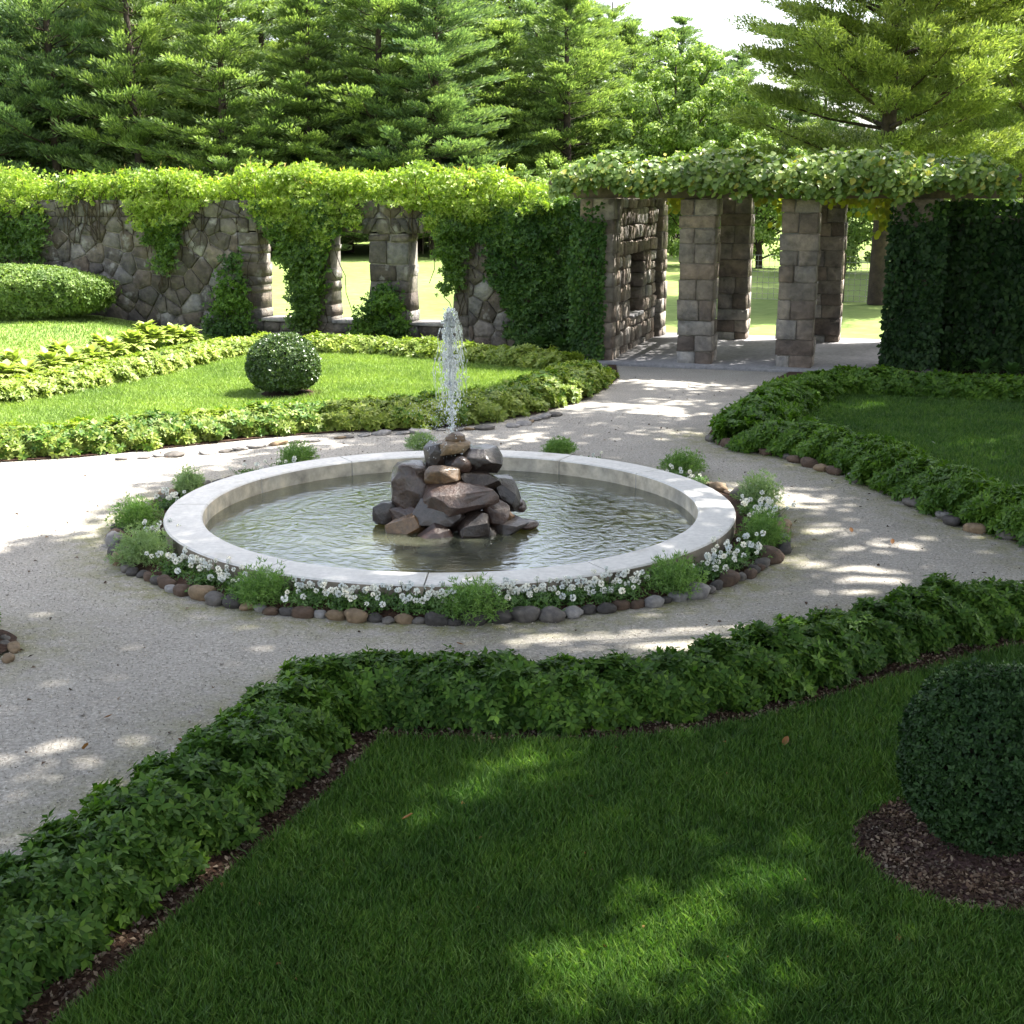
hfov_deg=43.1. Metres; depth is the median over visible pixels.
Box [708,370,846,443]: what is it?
border hedge
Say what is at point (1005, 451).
lawn
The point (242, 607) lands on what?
edging stone
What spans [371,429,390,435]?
edging stone
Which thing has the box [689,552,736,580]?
white flower plant
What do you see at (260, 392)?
lawn
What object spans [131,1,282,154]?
pine tree
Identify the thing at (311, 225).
creeper
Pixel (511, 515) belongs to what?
rock
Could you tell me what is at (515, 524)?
rock
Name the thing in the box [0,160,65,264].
creeper
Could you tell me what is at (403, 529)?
rock
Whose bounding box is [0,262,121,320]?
clipped hedge
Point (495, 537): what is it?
rock
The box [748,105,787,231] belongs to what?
pine tree
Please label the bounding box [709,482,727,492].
edging stone
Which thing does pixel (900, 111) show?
pine tree
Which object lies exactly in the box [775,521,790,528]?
edging stone
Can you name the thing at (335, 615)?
edging stone
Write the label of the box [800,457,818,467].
edging stone
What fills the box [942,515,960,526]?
edging stone
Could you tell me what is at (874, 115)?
pine tree
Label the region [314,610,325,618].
edging stone
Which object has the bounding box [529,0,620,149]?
pine tree
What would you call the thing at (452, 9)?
pine tree
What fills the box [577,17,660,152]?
pine tree
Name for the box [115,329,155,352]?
hosta
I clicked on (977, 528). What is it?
edging stone
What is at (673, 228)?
broadleaf tree
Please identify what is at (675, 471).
white flower plant
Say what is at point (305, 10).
pine tree
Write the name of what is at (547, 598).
white flower plant
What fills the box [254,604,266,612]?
edging stone
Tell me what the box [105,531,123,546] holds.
edging stone
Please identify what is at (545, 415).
edging stone
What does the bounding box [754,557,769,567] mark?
edging stone
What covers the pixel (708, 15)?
sky
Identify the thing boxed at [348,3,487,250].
pine tree
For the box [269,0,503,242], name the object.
pine tree
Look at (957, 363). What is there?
hosta
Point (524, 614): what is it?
edging stone
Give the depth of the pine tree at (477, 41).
66.09 m
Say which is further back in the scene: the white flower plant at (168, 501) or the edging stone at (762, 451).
the edging stone at (762, 451)
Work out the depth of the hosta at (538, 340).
23.03 m
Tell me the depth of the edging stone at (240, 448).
14.27 m
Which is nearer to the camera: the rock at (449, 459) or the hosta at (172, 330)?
the rock at (449, 459)
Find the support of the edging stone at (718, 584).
on the gravel path
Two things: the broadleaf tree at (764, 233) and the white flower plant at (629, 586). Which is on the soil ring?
the white flower plant at (629, 586)
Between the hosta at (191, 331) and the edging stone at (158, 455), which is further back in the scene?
the hosta at (191, 331)
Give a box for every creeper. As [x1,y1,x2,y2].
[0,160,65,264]
[37,167,142,246]
[115,165,245,298]
[222,156,381,333]
[363,159,554,322]
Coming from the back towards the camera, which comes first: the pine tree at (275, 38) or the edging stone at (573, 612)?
the pine tree at (275, 38)
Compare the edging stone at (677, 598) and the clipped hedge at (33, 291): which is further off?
the clipped hedge at (33, 291)
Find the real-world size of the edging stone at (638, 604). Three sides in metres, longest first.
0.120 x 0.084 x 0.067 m
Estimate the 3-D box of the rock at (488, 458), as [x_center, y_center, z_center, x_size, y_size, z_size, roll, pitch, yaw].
[-0.247,-0.448,10.927,0.346,0.207,0.351,2,17,2]
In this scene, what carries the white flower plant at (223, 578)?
on the soil ring
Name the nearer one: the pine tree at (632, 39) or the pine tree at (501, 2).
the pine tree at (632, 39)
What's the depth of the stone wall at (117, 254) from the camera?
25.02 m
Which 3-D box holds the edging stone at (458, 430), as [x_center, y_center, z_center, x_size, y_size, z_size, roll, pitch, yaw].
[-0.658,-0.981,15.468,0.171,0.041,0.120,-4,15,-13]
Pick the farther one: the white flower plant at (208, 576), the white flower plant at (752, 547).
the white flower plant at (752, 547)
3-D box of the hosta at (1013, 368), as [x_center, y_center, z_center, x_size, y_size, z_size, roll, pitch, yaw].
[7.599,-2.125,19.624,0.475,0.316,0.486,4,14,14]
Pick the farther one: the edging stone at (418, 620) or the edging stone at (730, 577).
the edging stone at (730, 577)
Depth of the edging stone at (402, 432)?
15.22 m
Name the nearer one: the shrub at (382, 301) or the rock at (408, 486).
the rock at (408, 486)
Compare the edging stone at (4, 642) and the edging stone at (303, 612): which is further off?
the edging stone at (303, 612)
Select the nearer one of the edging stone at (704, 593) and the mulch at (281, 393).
the edging stone at (704, 593)
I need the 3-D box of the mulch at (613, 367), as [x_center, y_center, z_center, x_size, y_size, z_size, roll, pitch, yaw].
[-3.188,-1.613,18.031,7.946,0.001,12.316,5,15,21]
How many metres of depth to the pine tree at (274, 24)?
68.64 m
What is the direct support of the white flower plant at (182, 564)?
on the soil ring
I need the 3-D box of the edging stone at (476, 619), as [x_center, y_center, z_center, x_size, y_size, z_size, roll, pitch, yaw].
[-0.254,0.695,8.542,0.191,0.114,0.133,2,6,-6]
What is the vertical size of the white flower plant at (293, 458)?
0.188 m
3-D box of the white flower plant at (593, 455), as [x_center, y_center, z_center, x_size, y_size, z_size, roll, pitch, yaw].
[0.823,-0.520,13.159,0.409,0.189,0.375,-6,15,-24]
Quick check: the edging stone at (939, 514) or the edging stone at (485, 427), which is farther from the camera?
the edging stone at (485, 427)
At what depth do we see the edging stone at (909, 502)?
11.69 m
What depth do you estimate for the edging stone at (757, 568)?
9.65 m
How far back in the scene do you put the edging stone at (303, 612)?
8.64 m
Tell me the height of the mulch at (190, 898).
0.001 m
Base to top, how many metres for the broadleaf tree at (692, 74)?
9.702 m
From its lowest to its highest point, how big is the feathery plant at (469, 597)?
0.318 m
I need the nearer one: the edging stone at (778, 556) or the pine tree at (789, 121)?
the edging stone at (778, 556)
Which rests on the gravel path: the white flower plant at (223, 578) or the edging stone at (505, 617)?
the edging stone at (505, 617)
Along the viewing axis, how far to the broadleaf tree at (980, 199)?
53.24 m
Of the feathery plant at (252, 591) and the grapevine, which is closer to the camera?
the feathery plant at (252, 591)
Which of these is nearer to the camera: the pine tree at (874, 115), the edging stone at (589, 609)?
the edging stone at (589, 609)
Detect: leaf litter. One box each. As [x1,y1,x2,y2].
[0,376,1019,764]
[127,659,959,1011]
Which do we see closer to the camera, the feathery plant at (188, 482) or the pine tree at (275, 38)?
the feathery plant at (188, 482)
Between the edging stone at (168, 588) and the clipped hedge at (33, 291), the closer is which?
the edging stone at (168, 588)
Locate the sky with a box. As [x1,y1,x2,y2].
[42,0,939,147]
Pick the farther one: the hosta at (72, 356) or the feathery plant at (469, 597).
the hosta at (72, 356)
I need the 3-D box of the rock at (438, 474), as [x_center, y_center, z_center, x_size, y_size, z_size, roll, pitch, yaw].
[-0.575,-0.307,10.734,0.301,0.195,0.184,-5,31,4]
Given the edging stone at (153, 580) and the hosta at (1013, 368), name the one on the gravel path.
the edging stone at (153, 580)
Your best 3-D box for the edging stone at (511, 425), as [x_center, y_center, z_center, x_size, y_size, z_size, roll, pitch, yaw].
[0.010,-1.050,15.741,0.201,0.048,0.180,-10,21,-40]
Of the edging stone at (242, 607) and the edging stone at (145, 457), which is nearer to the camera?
the edging stone at (242, 607)
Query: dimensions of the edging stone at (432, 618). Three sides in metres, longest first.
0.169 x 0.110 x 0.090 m
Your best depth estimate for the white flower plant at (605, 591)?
8.83 m
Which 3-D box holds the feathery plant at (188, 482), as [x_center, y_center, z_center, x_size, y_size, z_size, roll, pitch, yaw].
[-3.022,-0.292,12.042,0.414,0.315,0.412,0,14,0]
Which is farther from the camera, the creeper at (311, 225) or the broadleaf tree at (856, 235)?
the broadleaf tree at (856, 235)
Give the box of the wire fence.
[751,253,869,301]
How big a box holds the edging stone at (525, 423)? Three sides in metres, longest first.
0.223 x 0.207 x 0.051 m
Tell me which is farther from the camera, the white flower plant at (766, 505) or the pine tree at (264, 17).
the pine tree at (264, 17)
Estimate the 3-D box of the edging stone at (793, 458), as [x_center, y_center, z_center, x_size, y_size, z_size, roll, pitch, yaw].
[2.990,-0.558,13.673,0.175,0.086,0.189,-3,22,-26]
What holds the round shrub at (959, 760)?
on the mulch at (972, 858)
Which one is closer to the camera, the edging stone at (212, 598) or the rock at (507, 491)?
the edging stone at (212, 598)
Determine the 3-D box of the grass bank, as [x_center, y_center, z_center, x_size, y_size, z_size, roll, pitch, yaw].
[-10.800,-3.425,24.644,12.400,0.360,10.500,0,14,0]
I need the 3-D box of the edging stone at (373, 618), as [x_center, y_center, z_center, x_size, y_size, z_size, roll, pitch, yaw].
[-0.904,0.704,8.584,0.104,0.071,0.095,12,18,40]
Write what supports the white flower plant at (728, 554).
on the soil ring
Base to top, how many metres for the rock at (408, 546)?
0.398 m
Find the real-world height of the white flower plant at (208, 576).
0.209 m
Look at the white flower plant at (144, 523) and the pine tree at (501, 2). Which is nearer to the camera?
the white flower plant at (144, 523)
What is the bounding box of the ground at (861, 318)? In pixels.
[270,199,1020,338]
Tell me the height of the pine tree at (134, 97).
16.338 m
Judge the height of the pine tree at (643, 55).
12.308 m
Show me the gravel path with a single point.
(646, 395)
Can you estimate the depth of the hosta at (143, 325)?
22.84 m
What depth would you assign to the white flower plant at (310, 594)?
8.77 m
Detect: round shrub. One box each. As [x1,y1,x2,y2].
[244,332,321,393]
[894,656,1023,857]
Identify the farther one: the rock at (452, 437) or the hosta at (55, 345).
the hosta at (55, 345)
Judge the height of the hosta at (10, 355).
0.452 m
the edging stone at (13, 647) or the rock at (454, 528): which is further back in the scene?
the rock at (454, 528)
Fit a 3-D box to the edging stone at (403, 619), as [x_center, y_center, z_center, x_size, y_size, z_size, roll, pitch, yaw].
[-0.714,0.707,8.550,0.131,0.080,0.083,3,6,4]
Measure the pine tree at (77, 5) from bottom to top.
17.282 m
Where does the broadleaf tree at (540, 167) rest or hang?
on the ground at (861, 318)
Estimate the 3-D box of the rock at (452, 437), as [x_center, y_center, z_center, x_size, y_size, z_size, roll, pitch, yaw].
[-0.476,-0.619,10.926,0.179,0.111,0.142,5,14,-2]
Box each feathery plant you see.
[103,519,177,567]
[105,490,164,530]
[168,463,205,494]
[225,557,295,608]
[274,439,320,464]
[403,430,437,450]
[427,571,513,627]
[540,435,579,454]
[637,550,709,598]
[656,446,709,474]
[730,468,784,504]
[734,503,792,546]
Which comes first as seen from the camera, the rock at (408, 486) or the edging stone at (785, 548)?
the edging stone at (785, 548)
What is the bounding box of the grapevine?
[548,142,1020,239]
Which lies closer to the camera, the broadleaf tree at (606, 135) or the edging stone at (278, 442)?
the edging stone at (278, 442)
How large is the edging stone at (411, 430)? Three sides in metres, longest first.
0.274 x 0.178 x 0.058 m
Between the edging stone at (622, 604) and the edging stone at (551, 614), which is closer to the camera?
the edging stone at (551, 614)
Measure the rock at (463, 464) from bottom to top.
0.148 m
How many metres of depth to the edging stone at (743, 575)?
9.47 m
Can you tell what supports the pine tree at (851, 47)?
on the ground at (861, 318)
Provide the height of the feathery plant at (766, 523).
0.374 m
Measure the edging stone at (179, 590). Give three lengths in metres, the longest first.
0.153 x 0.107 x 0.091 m
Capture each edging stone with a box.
[0,635,10,639]
[0,640,9,643]
[1,653,14,663]
[7,641,20,653]
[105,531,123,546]
[106,528,124,534]
[107,543,125,557]
[110,523,126,529]
[112,550,127,565]
[115,457,126,460]
[120,564,132,572]
[126,567,138,575]
[136,570,147,577]
[137,455,149,458]
[143,571,153,581]
[150,575,158,584]
[152,453,163,456]
[157,488,179,498]
[157,574,176,588]
[163,451,184,457]
[164,584,174,592]
[173,584,189,596]
[188,585,215,600]
[198,450,216,454]
[204,591,223,605]
[218,449,232,452]
[221,593,243,608]
[232,446,247,449]
[239,602,253,610]
[246,443,265,448]
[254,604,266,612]
[262,606,278,615]
[268,439,288,445]
[279,607,292,615]
[291,606,313,618]
[303,437,319,442]
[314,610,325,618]
[325,610,344,620]
[334,436,345,438]
[344,608,368,623]
[358,433,370,436]
[367,612,382,622]
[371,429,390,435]
[382,616,394,623]
[394,613,413,624]
[395,431,409,434]
[408,428,430,433]
[412,617,424,623]
[425,611,449,625]
[448,618,461,625]
[453,428,463,431]
[460,610,486,625]
[474,425,494,430]
[488,609,511,623]
[506,423,520,427]
[510,606,540,622]
[516,420,531,425]
[529,417,541,420]
[537,413,551,419]
[539,606,565,622]
[549,412,562,416]
[562,605,583,618]
[581,604,596,614]
[597,602,616,613]
[613,600,630,610]
[630,599,644,609]
[644,595,663,607]
[662,596,672,603]
[668,591,687,601]
[684,581,710,599]
[705,434,714,441]
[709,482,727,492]
[709,585,715,593]
[710,579,722,589]
[717,569,740,587]
[720,438,730,448]
[729,486,741,498]
[739,572,746,580]
[744,568,757,578]
[747,564,760,573]
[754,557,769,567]
[757,563,765,570]
[758,545,784,564]
[759,448,774,455]
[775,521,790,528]
[778,541,791,554]
[782,453,789,458]
[786,455,800,463]
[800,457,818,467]
[813,463,826,471]
[826,465,842,475]
[902,496,918,507]
[934,509,951,518]
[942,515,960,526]
[963,523,986,533]
[996,529,1015,540]
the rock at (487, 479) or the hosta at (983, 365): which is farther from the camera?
the hosta at (983, 365)
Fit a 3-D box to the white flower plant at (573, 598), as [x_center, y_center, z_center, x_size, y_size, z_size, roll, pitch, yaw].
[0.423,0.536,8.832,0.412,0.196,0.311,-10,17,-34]
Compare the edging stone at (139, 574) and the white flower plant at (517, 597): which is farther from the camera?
the edging stone at (139, 574)
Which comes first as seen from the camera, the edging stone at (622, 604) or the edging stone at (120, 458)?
the edging stone at (622, 604)
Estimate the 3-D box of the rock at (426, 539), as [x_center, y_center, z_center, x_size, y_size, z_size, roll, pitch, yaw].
[-0.658,0.203,10.618,0.351,0.202,0.263,-10,43,-4]
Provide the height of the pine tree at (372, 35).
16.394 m
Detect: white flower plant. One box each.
[133,518,180,543]
[144,546,199,579]
[151,487,185,510]
[174,554,230,591]
[216,564,269,599]
[229,462,263,474]
[263,456,298,466]
[280,576,334,609]
[300,582,369,611]
[334,583,401,614]
[389,580,440,614]
[412,581,461,616]
[493,577,544,611]
[522,576,565,611]
[552,575,596,606]
[574,566,625,606]
[580,451,602,457]
[591,568,654,602]
[664,463,691,475]
[679,469,719,484]
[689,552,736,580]
[705,536,758,570]
[718,530,777,559]
[736,490,795,514]
[740,498,788,521]
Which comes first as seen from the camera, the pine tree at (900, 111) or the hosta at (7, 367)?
the hosta at (7, 367)
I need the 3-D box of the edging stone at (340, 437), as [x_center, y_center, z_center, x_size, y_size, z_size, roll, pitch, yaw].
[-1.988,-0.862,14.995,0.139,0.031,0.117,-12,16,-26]
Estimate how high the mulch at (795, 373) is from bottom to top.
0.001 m
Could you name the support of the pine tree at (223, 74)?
on the ground at (861, 318)
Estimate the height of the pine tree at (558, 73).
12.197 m
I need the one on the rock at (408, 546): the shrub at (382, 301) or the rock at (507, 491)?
the rock at (507, 491)
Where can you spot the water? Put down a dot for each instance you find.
(436, 542)
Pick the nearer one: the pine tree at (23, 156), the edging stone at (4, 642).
the edging stone at (4, 642)
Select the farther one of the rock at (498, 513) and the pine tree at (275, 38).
the pine tree at (275, 38)
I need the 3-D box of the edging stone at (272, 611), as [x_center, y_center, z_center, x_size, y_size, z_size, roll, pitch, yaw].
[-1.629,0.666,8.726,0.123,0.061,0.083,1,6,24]
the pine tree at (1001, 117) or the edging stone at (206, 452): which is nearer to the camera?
the edging stone at (206, 452)
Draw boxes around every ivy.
[463,190,584,351]
[566,200,607,359]
[876,200,951,371]
[927,199,1023,373]
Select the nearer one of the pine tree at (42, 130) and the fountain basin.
the fountain basin
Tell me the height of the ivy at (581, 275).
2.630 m
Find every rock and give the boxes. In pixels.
[372,500,395,524]
[385,513,424,546]
[389,506,414,519]
[391,460,426,508]
[402,510,505,552]
[411,523,452,553]
[412,498,461,526]
[423,440,445,467]
[423,480,499,516]
[424,453,462,465]
[424,465,460,483]
[435,439,469,455]
[445,432,465,441]
[448,514,464,531]
[451,456,471,472]
[454,540,486,553]
[457,510,489,541]
[460,470,501,489]
[462,444,502,472]
[482,499,509,525]
[483,525,502,544]
[494,474,520,511]
[495,515,529,535]
[508,511,514,519]
[516,499,526,512]
[521,519,538,529]
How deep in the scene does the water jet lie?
10.76 m
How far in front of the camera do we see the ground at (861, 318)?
36.96 m
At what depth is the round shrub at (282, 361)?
17.69 m
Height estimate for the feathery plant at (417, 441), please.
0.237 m
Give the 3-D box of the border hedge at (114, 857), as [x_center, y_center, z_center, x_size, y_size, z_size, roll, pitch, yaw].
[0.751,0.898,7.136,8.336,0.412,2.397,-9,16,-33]
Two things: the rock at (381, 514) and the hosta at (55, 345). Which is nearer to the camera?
the rock at (381, 514)
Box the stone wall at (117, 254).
[0,200,570,348]
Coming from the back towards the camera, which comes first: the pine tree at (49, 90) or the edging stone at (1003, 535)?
the pine tree at (49, 90)
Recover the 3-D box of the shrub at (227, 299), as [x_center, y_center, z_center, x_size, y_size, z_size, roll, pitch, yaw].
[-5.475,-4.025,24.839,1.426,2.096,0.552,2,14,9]
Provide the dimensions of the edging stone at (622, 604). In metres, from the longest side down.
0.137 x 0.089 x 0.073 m
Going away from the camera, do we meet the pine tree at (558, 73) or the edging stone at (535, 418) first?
the edging stone at (535, 418)
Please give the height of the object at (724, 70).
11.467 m
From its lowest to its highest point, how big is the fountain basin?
0.343 m
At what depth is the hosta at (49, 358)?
19.97 m
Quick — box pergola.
[548,173,1021,371]
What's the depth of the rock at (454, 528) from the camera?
10.65 m
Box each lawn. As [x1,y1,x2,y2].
[0,354,525,423]
[89,647,1023,1023]
[806,395,1023,484]
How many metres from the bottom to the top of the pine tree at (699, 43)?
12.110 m
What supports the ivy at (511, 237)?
attached to the stone wall at (117, 254)
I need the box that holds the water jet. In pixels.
[409,306,475,458]
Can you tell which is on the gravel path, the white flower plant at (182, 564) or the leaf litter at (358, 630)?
the leaf litter at (358, 630)
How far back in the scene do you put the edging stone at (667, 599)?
8.95 m
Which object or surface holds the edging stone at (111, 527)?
on the gravel path
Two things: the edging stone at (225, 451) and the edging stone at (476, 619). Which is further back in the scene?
the edging stone at (225, 451)
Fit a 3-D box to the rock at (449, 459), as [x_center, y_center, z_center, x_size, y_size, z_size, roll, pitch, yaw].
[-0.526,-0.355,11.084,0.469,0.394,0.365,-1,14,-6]
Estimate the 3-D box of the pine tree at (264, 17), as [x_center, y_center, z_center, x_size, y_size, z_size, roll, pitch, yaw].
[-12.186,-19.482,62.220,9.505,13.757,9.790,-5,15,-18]
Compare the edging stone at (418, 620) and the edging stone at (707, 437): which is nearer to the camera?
the edging stone at (418, 620)
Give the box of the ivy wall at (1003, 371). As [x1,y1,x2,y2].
[946,215,1023,373]
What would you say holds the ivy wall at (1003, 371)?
on the ground at (861, 318)
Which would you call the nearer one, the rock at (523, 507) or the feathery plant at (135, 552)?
the feathery plant at (135, 552)
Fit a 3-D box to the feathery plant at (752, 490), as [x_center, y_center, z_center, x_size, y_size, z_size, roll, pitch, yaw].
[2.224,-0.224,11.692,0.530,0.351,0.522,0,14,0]
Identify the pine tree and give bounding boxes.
[0,0,84,193]
[0,0,132,199]
[0,5,64,199]
[1,0,83,167]
[1,3,63,162]
[17,0,163,175]
[39,0,218,199]
[62,1,206,176]
[63,0,272,175]
[113,0,320,241]
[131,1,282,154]
[168,0,320,251]
[208,0,387,250]
[232,0,355,138]
[233,0,325,83]
[264,0,429,252]
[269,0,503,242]
[326,0,542,256]
[327,4,424,124]
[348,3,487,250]
[371,0,526,241]
[393,0,549,236]
[451,16,568,179]
[455,0,579,153]
[478,0,526,77]
[479,0,652,192]
[482,0,616,162]
[489,0,606,76]
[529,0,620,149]
[534,6,640,168]
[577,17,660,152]
[590,2,646,102]
[614,38,657,82]
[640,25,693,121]
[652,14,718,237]
[686,41,717,120]
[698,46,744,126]
[713,0,1023,304]
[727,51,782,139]
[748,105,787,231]
[770,86,809,230]
[781,72,858,224]
[804,0,1023,201]
[855,93,906,207]
[897,0,1023,202]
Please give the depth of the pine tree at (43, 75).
70.03 m
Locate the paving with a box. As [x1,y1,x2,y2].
[584,332,942,372]
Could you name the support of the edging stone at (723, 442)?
on the mulch at (795, 373)
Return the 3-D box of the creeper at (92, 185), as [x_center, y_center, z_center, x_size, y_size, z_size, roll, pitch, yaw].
[-8.149,-6.090,25.766,2.499,1.611,0.990,5,15,18]
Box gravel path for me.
[0,365,1023,859]
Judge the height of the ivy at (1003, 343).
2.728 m
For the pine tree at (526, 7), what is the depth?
63.19 m
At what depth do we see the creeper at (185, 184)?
24.99 m
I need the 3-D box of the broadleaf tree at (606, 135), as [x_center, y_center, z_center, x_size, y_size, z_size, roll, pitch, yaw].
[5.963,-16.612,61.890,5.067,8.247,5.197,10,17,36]
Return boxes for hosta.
[0,347,33,366]
[0,359,27,379]
[13,355,43,375]
[30,345,75,369]
[41,338,80,353]
[58,345,91,365]
[76,342,109,364]
[81,332,116,351]
[98,335,131,357]
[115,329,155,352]
[133,319,164,344]
[140,325,172,348]
[158,322,189,344]
[173,324,202,343]
[524,334,553,349]
[549,333,570,351]
[937,352,973,372]
[968,357,999,373]
[998,361,1023,375]
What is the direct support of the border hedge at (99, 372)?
on the mulch at (613, 367)
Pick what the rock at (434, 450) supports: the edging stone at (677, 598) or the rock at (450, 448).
the rock at (450, 448)
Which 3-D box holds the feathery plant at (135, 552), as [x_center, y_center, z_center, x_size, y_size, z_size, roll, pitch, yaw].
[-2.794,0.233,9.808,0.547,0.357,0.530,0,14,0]
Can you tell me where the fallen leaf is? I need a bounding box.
[782,736,788,744]
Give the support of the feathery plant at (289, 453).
on the soil ring
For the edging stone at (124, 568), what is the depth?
9.67 m
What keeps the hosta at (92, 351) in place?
on the grass bank
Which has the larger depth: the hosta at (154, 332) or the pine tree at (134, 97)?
the pine tree at (134, 97)
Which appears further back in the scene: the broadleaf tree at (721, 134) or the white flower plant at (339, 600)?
the broadleaf tree at (721, 134)
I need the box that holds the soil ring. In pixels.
[124,492,778,618]
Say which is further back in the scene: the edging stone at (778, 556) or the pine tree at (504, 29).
the pine tree at (504, 29)
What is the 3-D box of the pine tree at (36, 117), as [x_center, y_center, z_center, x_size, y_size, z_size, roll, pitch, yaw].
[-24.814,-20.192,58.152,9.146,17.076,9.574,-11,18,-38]
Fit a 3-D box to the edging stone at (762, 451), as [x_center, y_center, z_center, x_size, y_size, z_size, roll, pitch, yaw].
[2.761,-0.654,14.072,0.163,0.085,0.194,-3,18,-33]
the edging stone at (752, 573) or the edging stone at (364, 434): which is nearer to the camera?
the edging stone at (752, 573)
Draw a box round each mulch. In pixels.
[0,364,618,460]
[0,629,16,652]
[18,638,1022,1023]
[261,389,321,397]
[708,370,1022,541]
[847,801,1023,914]
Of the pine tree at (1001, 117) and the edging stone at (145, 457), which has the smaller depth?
the edging stone at (145, 457)
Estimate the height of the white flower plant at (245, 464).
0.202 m
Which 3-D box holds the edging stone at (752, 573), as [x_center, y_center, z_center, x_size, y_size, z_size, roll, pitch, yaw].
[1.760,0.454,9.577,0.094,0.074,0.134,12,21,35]
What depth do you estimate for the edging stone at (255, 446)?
14.40 m
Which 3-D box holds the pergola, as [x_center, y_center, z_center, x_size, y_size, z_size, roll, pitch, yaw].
[4.754,-4.259,22.536,7.124,3.099,5.145,4,14,17]
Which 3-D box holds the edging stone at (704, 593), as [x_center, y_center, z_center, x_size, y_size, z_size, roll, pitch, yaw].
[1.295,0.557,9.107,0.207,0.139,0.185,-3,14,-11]
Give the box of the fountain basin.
[163,450,735,602]
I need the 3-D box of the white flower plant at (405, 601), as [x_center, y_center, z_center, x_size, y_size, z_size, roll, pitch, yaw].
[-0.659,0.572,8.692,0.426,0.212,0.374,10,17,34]
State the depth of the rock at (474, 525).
10.52 m
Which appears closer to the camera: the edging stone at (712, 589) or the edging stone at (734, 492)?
the edging stone at (712, 589)
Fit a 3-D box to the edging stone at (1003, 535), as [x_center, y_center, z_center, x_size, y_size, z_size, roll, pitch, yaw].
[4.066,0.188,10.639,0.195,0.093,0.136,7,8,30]
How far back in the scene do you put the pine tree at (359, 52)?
59.73 m
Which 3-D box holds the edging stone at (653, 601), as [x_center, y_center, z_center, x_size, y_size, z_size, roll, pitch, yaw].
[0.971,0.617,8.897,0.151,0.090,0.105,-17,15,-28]
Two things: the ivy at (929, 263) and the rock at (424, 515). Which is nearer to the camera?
the rock at (424, 515)
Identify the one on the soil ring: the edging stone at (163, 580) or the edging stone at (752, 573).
the edging stone at (163, 580)
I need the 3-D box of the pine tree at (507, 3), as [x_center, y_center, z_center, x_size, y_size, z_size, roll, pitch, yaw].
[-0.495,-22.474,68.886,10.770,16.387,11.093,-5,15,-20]
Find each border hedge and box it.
[0,330,597,406]
[0,359,619,460]
[0,571,1023,1023]
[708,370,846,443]
[722,415,1023,546]
[788,364,1023,402]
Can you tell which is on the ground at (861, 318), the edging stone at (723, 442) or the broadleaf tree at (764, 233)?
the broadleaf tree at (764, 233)
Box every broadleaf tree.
[515,155,579,198]
[587,78,671,156]
[610,31,729,255]
[651,146,700,264]
[675,67,778,150]
[719,119,811,267]
[788,133,892,272]
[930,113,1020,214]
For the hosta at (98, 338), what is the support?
on the grass bank
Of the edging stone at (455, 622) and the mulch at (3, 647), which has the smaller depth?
the mulch at (3, 647)
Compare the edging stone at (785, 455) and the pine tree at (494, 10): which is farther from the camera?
the pine tree at (494, 10)
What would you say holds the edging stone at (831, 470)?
on the gravel path
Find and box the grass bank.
[0,315,223,377]
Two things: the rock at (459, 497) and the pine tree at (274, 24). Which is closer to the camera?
the rock at (459, 497)
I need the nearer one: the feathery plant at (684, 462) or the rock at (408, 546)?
the rock at (408, 546)
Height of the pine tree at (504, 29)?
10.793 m
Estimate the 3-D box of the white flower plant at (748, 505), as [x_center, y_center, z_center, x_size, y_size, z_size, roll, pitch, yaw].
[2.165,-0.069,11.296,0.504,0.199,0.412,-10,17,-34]
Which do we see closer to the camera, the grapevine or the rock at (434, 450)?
the rock at (434, 450)
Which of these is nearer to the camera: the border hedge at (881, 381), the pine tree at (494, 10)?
the border hedge at (881, 381)
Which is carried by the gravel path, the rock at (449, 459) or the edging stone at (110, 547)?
the edging stone at (110, 547)
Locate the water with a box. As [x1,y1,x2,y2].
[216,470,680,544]
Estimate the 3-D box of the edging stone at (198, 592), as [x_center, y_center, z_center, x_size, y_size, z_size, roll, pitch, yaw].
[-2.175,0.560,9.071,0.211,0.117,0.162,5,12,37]
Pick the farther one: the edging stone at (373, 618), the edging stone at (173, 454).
the edging stone at (173, 454)
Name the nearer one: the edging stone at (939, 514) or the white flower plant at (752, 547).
the white flower plant at (752, 547)

